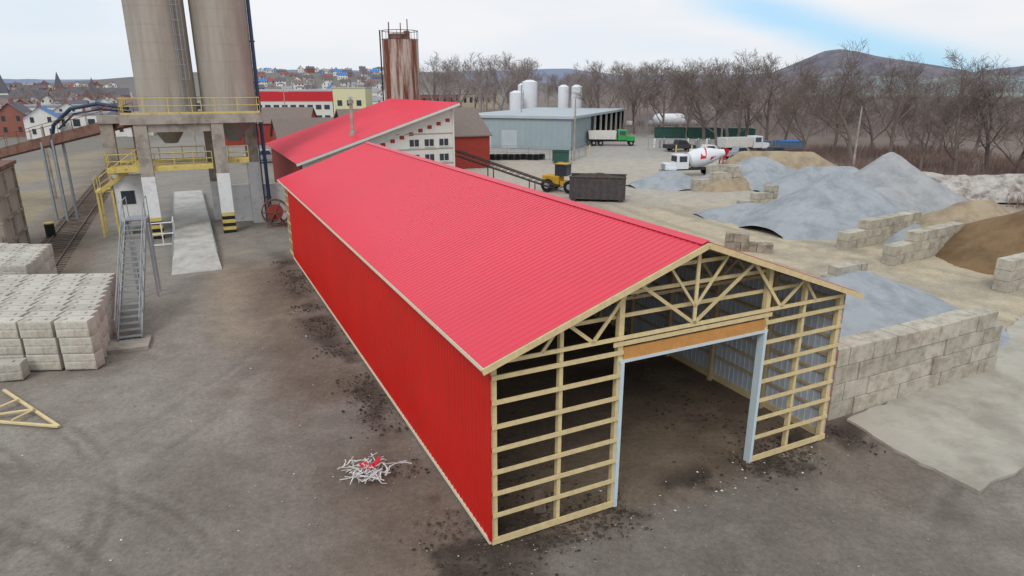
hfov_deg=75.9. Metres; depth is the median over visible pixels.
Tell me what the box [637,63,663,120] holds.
bare tree
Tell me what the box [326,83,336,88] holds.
house
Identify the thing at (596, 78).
bare tree
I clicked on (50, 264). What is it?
stone block
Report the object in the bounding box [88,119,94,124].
window
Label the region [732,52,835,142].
bare tree
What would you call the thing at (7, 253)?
stone block
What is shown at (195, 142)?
utility pole
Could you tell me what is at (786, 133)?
bare tree
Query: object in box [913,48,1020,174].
bare tree
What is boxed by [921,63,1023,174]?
bare tree
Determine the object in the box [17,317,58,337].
stone block
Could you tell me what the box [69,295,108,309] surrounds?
stone block
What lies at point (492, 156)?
tyre stack
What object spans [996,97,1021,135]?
bare tree
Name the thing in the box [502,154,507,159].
tyre stack
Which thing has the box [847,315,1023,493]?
pavement
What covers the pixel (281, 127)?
brown roof building
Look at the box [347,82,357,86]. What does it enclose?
house
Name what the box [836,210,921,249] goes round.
block wall
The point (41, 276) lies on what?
stone block
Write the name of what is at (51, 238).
rail
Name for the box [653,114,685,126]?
propane tank
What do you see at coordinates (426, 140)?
window
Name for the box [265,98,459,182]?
red roof building
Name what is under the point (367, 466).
scrap heap
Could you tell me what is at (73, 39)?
sky
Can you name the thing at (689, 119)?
bare tree
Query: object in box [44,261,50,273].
stone block
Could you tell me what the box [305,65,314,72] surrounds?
house
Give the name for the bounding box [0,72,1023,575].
ground
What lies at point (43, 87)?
house
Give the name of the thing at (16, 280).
stone block
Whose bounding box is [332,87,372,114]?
cream building
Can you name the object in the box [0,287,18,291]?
stone block
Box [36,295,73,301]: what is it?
stone block
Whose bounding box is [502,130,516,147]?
door
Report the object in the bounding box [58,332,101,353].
stone block
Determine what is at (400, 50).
rusty silo
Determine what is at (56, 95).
bare tree
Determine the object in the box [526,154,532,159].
tyre stack
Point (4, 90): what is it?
church
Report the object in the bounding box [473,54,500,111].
bare tree
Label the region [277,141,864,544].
pole barn
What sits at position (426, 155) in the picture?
window
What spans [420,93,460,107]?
flat roof building
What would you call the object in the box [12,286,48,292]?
stone block
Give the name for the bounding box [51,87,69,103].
bare tree
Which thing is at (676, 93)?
bare tree
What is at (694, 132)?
roll off container
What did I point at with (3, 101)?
house
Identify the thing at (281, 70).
house
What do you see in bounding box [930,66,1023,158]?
bare tree
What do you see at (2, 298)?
stone block
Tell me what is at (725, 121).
bare tree
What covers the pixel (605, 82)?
bare tree
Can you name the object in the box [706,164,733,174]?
block wall
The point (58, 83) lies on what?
church
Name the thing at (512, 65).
bare tree
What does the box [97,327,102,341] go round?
stone block
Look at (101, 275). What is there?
stone block
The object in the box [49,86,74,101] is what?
bare tree
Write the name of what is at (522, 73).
bare tree
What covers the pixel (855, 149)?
utility pole
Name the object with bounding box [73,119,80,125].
window
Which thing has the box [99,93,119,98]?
house
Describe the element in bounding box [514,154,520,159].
tyre stack
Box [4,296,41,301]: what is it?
stone block
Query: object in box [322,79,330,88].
house
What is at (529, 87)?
storage tank
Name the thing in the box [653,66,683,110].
bare tree
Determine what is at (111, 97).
house
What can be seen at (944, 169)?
brush undergrowth
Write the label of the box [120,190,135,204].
window
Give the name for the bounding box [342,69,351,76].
house
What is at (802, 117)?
bare tree
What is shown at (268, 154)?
pickup truck
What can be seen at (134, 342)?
metal stair
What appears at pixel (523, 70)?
bare tree
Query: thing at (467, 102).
flat roof building
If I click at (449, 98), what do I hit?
bare tree
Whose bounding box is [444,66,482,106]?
bare tree
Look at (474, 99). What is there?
bare tree
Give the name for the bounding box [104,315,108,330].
stone block
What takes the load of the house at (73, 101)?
on the ground
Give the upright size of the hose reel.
2.213 m
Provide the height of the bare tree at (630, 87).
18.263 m
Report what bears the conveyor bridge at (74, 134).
on the ground
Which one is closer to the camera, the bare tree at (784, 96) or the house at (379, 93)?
the bare tree at (784, 96)
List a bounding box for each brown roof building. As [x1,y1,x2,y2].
[225,107,316,144]
[270,117,333,139]
[334,107,491,168]
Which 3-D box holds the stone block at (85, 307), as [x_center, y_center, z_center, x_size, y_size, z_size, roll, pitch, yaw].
[-17.730,1.116,27.194,1.230,0.665,0.620,-1,17,-4]
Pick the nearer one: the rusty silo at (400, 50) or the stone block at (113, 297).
the stone block at (113, 297)
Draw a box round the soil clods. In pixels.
[268,260,885,575]
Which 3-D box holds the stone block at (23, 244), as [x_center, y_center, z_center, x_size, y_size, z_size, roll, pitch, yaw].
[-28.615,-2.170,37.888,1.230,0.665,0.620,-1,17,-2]
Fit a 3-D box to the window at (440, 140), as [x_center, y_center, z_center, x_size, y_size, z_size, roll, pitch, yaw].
[-5.585,-11.919,53.845,0.880,0.630,0.045,-8,19,-25]
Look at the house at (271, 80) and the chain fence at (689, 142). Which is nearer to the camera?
the chain fence at (689, 142)
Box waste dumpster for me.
[552,150,569,162]
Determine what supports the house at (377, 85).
on the ground
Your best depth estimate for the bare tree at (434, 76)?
239.92 m
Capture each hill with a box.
[3,69,759,83]
[697,49,1023,88]
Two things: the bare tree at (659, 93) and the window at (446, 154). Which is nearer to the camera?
the window at (446, 154)
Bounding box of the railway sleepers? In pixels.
[40,169,109,274]
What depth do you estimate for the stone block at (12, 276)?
31.49 m
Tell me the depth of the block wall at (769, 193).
62.14 m
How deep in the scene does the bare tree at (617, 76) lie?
252.99 m
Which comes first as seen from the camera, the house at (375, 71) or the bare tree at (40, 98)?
the bare tree at (40, 98)
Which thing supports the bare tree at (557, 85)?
on the ground
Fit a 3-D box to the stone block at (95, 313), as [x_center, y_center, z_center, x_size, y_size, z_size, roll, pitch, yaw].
[-17.442,1.321,26.526,1.230,0.665,0.620,-1,17,-4]
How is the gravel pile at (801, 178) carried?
on the ground
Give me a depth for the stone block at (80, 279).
31.00 m
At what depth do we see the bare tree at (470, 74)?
230.44 m
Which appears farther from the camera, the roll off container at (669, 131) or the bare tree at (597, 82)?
the bare tree at (597, 82)
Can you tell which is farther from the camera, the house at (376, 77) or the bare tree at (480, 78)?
the house at (376, 77)
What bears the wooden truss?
on the ground
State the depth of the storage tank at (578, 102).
164.28 m
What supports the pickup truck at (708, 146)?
on the ground
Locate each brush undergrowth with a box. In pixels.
[476,106,1023,136]
[749,140,1023,208]
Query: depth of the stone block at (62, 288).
29.62 m
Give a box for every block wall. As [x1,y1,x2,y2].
[690,165,741,190]
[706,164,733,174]
[724,231,773,252]
[737,184,778,203]
[821,260,867,276]
[827,306,1002,420]
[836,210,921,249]
[881,221,964,265]
[992,252,1023,292]
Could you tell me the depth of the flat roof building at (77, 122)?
149.69 m
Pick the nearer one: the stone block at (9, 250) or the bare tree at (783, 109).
the stone block at (9, 250)
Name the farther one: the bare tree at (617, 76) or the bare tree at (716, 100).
the bare tree at (617, 76)
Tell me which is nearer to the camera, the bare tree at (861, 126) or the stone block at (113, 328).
the stone block at (113, 328)
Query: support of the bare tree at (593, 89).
on the ground
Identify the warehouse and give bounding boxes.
[479,107,626,149]
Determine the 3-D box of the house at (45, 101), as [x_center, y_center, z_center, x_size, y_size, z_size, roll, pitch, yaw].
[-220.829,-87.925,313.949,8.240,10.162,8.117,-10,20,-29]
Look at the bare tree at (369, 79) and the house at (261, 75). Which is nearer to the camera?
the bare tree at (369, 79)
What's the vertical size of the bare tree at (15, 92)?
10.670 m
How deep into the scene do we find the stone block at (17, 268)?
33.54 m
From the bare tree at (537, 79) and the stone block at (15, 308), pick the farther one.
the bare tree at (537, 79)
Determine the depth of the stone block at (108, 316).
28.95 m
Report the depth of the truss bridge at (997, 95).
171.59 m
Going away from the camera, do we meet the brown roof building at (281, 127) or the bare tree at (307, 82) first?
the brown roof building at (281, 127)
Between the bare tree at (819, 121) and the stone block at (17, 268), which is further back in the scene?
the bare tree at (819, 121)
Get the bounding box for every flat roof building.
[0,104,92,110]
[25,111,110,130]
[196,98,201,110]
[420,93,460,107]
[456,93,497,108]
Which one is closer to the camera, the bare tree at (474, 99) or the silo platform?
the silo platform
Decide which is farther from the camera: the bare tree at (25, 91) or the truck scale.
the bare tree at (25, 91)
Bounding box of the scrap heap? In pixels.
[337,452,411,484]
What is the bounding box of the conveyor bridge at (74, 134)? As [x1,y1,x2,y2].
[0,102,133,220]
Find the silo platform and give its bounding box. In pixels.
[96,97,265,238]
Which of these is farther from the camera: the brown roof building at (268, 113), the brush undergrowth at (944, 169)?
the brown roof building at (268, 113)
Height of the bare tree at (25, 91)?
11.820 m
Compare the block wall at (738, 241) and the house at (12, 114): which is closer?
the block wall at (738, 241)
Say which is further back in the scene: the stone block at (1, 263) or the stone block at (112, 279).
the stone block at (1, 263)
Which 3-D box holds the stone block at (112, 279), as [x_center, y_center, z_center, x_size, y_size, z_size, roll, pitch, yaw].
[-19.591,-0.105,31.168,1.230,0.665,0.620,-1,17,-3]
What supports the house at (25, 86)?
on the ground
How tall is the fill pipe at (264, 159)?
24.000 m
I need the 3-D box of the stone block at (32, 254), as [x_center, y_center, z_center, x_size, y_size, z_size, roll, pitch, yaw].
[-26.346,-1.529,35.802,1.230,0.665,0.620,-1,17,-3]
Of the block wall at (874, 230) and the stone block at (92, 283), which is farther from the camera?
the block wall at (874, 230)
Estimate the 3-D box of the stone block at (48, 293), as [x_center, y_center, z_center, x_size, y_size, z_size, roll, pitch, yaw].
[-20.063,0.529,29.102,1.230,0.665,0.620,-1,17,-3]
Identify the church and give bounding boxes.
[0,75,48,100]
[54,72,88,96]
[89,78,129,99]
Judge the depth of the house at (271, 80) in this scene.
554.86 m
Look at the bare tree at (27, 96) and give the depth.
228.65 m
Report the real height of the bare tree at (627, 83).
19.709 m
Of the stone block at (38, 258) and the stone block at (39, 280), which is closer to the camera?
the stone block at (39, 280)
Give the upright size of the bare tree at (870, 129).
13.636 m
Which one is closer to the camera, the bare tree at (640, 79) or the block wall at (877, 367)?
the block wall at (877, 367)
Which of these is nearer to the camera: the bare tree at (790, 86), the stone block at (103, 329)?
the stone block at (103, 329)
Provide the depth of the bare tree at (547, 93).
345.95 m
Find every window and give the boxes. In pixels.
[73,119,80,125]
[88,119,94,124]
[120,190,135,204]
[409,140,419,147]
[424,139,434,146]
[425,154,433,160]
[439,139,448,146]
[439,153,448,161]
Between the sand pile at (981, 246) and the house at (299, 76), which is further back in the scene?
the house at (299, 76)
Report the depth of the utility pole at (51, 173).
65.37 m
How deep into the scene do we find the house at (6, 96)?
310.70 m
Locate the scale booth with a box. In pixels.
[93,149,147,236]
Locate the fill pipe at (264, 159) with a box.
[246,0,272,221]
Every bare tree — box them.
[12,89,33,103]
[15,86,36,99]
[19,93,34,103]
[27,87,48,103]
[47,90,66,103]
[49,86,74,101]
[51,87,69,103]
[51,91,78,103]
[73,84,87,99]
[75,83,94,99]
[88,86,117,100]
[109,90,120,103]
[304,78,318,88]
[347,73,360,84]
[357,74,372,85]
[361,74,372,85]
[419,52,458,100]
[419,64,451,100]
[430,56,458,101]
[431,56,455,101]
[431,63,483,107]
[432,59,467,106]
[442,53,516,111]
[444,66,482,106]
[450,52,499,112]
[466,68,494,108]
[468,57,520,109]
[472,62,500,110]
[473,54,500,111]
[483,67,524,110]
[491,60,540,90]
[493,51,522,104]
[496,64,517,93]
[498,59,515,101]
[507,59,539,90]
[508,59,533,88]
[516,58,546,84]
[535,74,545,100]
[540,74,555,106]
[544,77,554,102]
[547,73,560,99]
[550,75,571,94]
[552,77,564,93]
[558,74,574,97]
[567,61,642,107]
[570,63,596,106]
[570,73,599,107]
[584,61,612,107]
[585,69,626,107]
[586,70,604,107]
[604,60,627,107]
[608,62,637,110]
[608,75,629,113]
[616,66,641,117]
[617,62,647,114]
[617,62,660,133]
[619,68,638,116]
[621,59,675,118]
[623,60,695,126]
[632,66,651,115]
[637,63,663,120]
[649,59,751,138]
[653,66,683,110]
[654,63,695,113]
[657,64,682,113]
[665,70,691,113]
[669,62,711,126]
[673,58,761,144]
[684,69,716,123]
[685,59,739,136]
[696,70,743,127]
[703,49,780,136]
[707,57,732,125]
[711,52,794,136]
[720,63,768,127]
[720,69,750,124]
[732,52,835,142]
[757,60,831,139]
[761,71,807,130]
[761,72,795,115]
[765,76,850,151]
[775,38,892,165]
[778,72,802,120]
[793,96,811,139]
[798,96,831,136]
[801,100,815,133]
[812,69,876,155]
[826,89,856,139]
[827,70,925,150]
[855,51,946,152]
[856,89,888,136]
[856,98,890,141]
[863,65,955,156]
[867,84,906,133]
[876,87,901,132]
[900,88,954,170]
[910,67,992,153]
[910,89,963,144]
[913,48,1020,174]
[913,85,955,134]
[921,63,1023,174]
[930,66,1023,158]
[954,85,1023,173]
[984,94,1014,123]
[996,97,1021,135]
[1007,93,1023,122]
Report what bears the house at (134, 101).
on the ground
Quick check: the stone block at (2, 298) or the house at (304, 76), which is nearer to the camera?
the stone block at (2, 298)
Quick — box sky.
[0,0,1023,79]
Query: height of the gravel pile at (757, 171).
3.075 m
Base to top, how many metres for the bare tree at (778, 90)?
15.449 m
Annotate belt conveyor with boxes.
[455,150,562,191]
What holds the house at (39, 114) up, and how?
on the ground
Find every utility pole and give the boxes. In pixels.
[40,126,57,198]
[193,131,197,154]
[573,99,575,160]
[853,107,862,166]
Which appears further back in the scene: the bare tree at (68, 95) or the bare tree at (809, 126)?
the bare tree at (68, 95)
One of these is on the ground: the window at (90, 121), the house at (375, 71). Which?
the house at (375, 71)
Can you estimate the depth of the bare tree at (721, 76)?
183.85 m
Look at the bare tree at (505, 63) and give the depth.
247.59 m
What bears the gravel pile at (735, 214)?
on the ground
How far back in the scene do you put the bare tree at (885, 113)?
159.23 m
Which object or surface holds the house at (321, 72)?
on the ground
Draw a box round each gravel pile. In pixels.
[626,170,694,190]
[693,203,761,224]
[696,157,796,190]
[701,170,750,191]
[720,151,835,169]
[738,171,921,242]
[754,166,858,196]
[816,271,1009,347]
[853,152,966,210]
[874,187,935,214]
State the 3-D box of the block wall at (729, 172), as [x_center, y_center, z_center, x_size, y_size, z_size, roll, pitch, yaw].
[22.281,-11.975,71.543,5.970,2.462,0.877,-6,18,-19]
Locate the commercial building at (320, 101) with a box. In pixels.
[255,89,333,116]
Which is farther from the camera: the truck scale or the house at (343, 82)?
the house at (343, 82)
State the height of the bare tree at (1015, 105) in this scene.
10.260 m
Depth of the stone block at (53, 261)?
38.19 m
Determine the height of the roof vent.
3.150 m
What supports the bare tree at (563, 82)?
on the ground
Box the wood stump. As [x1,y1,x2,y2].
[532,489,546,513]
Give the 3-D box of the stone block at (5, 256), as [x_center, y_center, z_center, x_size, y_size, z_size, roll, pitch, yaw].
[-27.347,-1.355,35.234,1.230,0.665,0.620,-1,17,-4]
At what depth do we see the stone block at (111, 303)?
30.26 m
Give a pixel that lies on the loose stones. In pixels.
(334, 467)
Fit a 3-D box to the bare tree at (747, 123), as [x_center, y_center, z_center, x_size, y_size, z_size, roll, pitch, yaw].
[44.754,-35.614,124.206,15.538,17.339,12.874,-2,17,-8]
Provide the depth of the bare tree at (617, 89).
242.87 m
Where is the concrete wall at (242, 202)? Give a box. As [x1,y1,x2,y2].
[231,182,288,221]
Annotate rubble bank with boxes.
[923,171,1023,202]
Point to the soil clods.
(531, 545)
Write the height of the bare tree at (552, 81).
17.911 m
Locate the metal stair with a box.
[106,195,161,353]
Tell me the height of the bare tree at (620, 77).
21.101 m
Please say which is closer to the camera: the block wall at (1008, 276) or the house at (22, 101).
the block wall at (1008, 276)
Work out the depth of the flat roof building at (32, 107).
188.72 m
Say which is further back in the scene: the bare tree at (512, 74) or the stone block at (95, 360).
the bare tree at (512, 74)
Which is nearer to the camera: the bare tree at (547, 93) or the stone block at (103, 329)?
the stone block at (103, 329)
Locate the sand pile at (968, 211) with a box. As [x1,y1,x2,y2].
[920,200,1013,226]
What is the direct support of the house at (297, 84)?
on the ground
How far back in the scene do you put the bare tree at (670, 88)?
252.29 m
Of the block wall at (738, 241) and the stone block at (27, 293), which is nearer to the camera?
the stone block at (27, 293)
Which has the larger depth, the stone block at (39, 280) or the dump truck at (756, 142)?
the dump truck at (756, 142)
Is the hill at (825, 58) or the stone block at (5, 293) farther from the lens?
the hill at (825, 58)
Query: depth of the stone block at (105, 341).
27.80 m
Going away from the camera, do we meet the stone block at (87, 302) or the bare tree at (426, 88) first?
the stone block at (87, 302)
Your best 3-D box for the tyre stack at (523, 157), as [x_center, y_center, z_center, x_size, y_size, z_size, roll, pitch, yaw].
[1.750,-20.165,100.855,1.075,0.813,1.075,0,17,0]
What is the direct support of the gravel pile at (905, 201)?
on the ground
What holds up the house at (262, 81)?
on the ground
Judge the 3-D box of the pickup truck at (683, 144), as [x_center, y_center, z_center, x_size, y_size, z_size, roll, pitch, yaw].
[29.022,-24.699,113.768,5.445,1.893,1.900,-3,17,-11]
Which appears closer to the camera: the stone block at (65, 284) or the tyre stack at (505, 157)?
the stone block at (65, 284)
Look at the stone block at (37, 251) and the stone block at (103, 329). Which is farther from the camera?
the stone block at (37, 251)
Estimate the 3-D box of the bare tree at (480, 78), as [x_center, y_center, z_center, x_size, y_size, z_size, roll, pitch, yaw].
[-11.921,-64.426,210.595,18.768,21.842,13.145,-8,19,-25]
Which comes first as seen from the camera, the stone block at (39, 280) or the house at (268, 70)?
the stone block at (39, 280)
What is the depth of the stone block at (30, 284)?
30.22 m
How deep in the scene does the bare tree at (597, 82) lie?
220.23 m
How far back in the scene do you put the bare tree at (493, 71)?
207.01 m
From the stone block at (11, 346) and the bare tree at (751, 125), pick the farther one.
the bare tree at (751, 125)
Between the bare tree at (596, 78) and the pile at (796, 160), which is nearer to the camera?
the pile at (796, 160)
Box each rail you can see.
[46,170,106,243]
[55,192,104,264]
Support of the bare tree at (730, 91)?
on the ground
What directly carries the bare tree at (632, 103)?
on the ground
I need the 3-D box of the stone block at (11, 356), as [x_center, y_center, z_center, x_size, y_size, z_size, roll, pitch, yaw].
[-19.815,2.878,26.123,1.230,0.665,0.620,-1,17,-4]
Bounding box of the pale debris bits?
[21,287,848,572]
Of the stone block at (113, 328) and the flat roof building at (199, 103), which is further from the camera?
the flat roof building at (199, 103)
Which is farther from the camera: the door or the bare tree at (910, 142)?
the door
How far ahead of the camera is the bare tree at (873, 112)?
142.48 m
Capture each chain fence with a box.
[492,143,586,159]
[648,138,775,150]
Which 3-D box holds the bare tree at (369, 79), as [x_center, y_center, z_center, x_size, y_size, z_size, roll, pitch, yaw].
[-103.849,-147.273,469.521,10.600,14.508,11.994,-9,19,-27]
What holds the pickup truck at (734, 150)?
on the ground
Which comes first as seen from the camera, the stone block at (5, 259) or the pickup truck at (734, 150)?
the stone block at (5, 259)
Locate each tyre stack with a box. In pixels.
[490,154,495,159]
[495,154,501,159]
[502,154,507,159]
[508,154,513,159]
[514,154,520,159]
[520,154,526,159]
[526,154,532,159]
[533,154,538,159]
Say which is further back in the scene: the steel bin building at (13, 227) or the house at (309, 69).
the house at (309, 69)
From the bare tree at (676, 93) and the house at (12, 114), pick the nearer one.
the house at (12, 114)
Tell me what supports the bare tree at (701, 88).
on the ground
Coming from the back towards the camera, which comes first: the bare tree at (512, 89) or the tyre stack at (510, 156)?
the bare tree at (512, 89)
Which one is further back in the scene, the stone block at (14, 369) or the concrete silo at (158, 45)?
the concrete silo at (158, 45)
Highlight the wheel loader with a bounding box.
[541,162,572,193]
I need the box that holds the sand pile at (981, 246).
[935,210,1023,274]
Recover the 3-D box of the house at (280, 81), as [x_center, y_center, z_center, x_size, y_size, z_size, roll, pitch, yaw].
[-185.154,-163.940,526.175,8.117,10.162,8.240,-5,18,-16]
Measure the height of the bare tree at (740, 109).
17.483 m
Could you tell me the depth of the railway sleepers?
53.57 m
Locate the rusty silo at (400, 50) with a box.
[379,19,419,100]
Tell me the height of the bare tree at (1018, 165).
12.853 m
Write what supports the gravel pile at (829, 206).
on the ground
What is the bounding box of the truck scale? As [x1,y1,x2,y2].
[172,189,221,274]
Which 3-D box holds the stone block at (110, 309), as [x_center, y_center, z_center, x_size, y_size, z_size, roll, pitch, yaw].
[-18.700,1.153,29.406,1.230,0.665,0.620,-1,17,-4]
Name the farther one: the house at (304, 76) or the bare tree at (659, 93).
the house at (304, 76)
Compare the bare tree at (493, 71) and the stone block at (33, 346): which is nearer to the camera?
the stone block at (33, 346)
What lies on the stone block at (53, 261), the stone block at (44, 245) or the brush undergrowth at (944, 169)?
the stone block at (44, 245)
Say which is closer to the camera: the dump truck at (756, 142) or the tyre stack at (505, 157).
the tyre stack at (505, 157)
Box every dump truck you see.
[588,129,635,145]
[717,135,769,150]
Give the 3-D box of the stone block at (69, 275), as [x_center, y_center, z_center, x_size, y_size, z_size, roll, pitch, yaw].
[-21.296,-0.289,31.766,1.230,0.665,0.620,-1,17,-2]
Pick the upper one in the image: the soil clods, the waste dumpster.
the waste dumpster
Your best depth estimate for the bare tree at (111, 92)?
230.65 m
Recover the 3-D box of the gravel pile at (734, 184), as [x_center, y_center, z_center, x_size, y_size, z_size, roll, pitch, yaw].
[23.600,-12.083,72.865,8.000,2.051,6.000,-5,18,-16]
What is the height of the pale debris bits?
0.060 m
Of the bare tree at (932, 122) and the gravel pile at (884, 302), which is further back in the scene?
the bare tree at (932, 122)
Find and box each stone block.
[0,246,24,248]
[0,249,22,251]
[0,252,18,254]
[0,255,15,258]
[0,258,11,261]
[0,262,7,274]
[0,274,29,278]
[0,278,26,282]
[0,282,22,286]
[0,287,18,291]
[0,291,13,295]
[0,296,10,300]
[0,301,37,307]
[0,306,34,311]
[0,311,28,316]
[0,317,24,338]
[0,337,25,354]
[0,353,25,359]
[0,358,29,381]
[1,262,34,274]
[2,243,28,246]
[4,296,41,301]
[7,259,39,272]
[9,291,45,296]
[10,256,42,268]
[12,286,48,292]
[15,253,44,264]
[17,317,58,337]
[18,250,47,261]
[18,282,53,286]
[22,247,50,258]
[23,244,53,255]
[23,278,56,283]
[23,336,60,354]
[24,311,64,317]
[25,274,58,278]
[26,353,64,370]
[29,305,67,312]
[32,300,70,306]
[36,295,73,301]
[39,290,75,296]
[42,265,47,273]
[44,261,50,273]
[44,286,79,290]
[48,258,53,269]
[48,282,82,287]
[51,255,55,266]
[51,277,84,282]
[53,274,86,277]
[54,316,97,337]
[58,310,100,327]
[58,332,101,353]
[62,348,104,369]
[63,305,103,321]
[66,300,105,314]
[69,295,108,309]
[72,290,109,304]
[75,285,111,299]
[78,281,114,295]
[81,277,115,291]
[83,273,117,285]
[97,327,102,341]
[100,320,106,336]
[101,341,106,357]
[103,336,108,348]
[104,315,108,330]
[106,309,111,324]
[106,330,109,344]
[108,304,112,318]
[108,324,112,339]
[110,300,113,313]
[111,318,115,333]
[112,295,116,308]
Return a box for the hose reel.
[261,198,286,227]
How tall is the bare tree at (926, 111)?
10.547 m
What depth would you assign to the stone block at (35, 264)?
34.50 m
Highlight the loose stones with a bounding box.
[0,283,967,575]
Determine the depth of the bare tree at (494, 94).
230.05 m
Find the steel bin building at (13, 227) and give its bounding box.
[0,160,30,243]
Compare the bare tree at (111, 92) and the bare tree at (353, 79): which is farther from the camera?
the bare tree at (353, 79)
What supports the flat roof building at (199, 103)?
on the ground
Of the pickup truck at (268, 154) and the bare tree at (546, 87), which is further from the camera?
the bare tree at (546, 87)
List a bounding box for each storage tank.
[510,90,523,109]
[522,80,537,108]
[558,84,569,107]
[571,85,582,107]
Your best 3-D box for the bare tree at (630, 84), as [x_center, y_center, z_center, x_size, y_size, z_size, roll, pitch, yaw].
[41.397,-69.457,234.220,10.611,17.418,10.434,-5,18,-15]
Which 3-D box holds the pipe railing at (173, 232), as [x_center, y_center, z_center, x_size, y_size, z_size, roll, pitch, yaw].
[-25.083,-4.077,47.136,1.590,1.659,2.290,-8,19,-25]
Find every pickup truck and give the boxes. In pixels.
[243,149,271,159]
[663,140,695,151]
[689,144,717,151]
[726,146,749,158]
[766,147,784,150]
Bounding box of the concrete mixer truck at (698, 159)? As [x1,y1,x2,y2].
[659,147,728,173]
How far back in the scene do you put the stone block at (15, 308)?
26.95 m
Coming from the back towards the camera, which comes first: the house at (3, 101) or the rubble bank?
the house at (3, 101)
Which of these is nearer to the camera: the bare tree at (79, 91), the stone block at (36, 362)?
the stone block at (36, 362)
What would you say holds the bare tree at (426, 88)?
on the ground
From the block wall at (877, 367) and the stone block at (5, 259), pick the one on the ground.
the block wall at (877, 367)
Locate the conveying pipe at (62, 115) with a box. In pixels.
[49,102,130,147]
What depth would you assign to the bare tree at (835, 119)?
131.40 m
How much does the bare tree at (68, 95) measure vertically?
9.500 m
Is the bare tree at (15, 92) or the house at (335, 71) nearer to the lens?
the bare tree at (15, 92)
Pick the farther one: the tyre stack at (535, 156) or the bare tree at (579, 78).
the bare tree at (579, 78)
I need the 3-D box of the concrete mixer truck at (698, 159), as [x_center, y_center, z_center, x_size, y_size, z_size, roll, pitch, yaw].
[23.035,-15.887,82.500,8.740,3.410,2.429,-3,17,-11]
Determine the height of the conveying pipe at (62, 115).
3.698 m
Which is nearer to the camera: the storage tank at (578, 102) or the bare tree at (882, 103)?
the bare tree at (882, 103)
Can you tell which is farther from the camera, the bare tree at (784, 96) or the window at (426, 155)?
the bare tree at (784, 96)
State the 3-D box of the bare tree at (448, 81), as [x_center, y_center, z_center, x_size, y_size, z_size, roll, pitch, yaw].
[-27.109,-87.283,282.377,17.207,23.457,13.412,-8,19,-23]
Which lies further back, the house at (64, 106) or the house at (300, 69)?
the house at (300, 69)
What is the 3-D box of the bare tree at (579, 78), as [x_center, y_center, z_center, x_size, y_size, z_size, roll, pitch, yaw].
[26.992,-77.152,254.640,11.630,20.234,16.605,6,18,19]
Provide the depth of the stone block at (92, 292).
29.14 m
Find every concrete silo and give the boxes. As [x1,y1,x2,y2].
[121,0,197,112]
[188,0,256,111]
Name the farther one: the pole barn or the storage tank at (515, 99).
the storage tank at (515, 99)
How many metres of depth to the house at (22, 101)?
222.41 m
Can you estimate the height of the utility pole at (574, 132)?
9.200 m
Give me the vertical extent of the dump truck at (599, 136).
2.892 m
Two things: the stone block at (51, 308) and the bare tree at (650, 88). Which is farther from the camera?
the bare tree at (650, 88)
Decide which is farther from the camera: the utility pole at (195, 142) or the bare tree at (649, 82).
the bare tree at (649, 82)
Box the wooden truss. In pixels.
[0,389,59,427]
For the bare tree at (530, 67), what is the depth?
260.74 m
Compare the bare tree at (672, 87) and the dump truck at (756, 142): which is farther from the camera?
the bare tree at (672, 87)
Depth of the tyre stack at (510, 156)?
100.18 m
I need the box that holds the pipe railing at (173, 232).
[148,216,175,246]
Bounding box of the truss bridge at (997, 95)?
[782,76,1023,128]
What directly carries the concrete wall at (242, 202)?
on the ground
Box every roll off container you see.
[569,173,626,202]
[654,127,685,137]
[687,127,721,138]
[723,128,755,136]
[772,139,802,148]
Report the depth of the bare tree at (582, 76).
212.51 m
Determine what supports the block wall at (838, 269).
on the ground
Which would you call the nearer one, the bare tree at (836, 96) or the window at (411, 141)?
the window at (411, 141)
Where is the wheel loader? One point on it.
(562, 169)
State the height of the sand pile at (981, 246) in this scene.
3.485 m
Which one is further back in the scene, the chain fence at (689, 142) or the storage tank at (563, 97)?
the storage tank at (563, 97)
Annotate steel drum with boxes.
[43,222,55,237]
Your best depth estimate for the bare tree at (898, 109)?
91.78 m
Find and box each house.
[0,95,12,98]
[0,99,7,103]
[0,99,31,136]
[16,84,30,88]
[17,96,31,104]
[22,102,62,138]
[32,84,46,89]
[41,93,52,103]
[54,99,75,111]
[66,97,88,103]
[96,95,110,102]
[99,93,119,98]
[107,95,120,102]
[110,101,153,136]
[120,95,137,104]
[257,73,265,77]
[258,78,266,86]
[265,68,273,72]
[266,77,275,83]
[267,85,280,88]
[275,77,285,86]
[277,69,286,73]
[279,71,287,76]
[292,79,303,88]
[293,73,301,79]
[297,65,304,72]
[303,74,313,82]
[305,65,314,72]
[317,69,324,74]
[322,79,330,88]
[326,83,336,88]
[333,69,341,75]
[337,71,347,79]
[340,79,348,85]
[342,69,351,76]
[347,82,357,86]
[357,77,366,84]
[370,69,378,74]
[371,74,381,80]
[372,81,381,89]
[372,88,379,95]
[372,96,381,103]
[377,89,384,100]
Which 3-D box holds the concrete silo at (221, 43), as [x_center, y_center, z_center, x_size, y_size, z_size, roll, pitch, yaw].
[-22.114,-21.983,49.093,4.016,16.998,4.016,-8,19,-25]
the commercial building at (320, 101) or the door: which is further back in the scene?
the commercial building at (320, 101)
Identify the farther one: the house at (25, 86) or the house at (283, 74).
the house at (283, 74)
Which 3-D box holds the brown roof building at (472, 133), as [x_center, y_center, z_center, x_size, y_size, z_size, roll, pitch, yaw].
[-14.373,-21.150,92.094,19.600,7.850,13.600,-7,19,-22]
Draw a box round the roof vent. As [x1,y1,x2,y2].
[348,96,355,135]

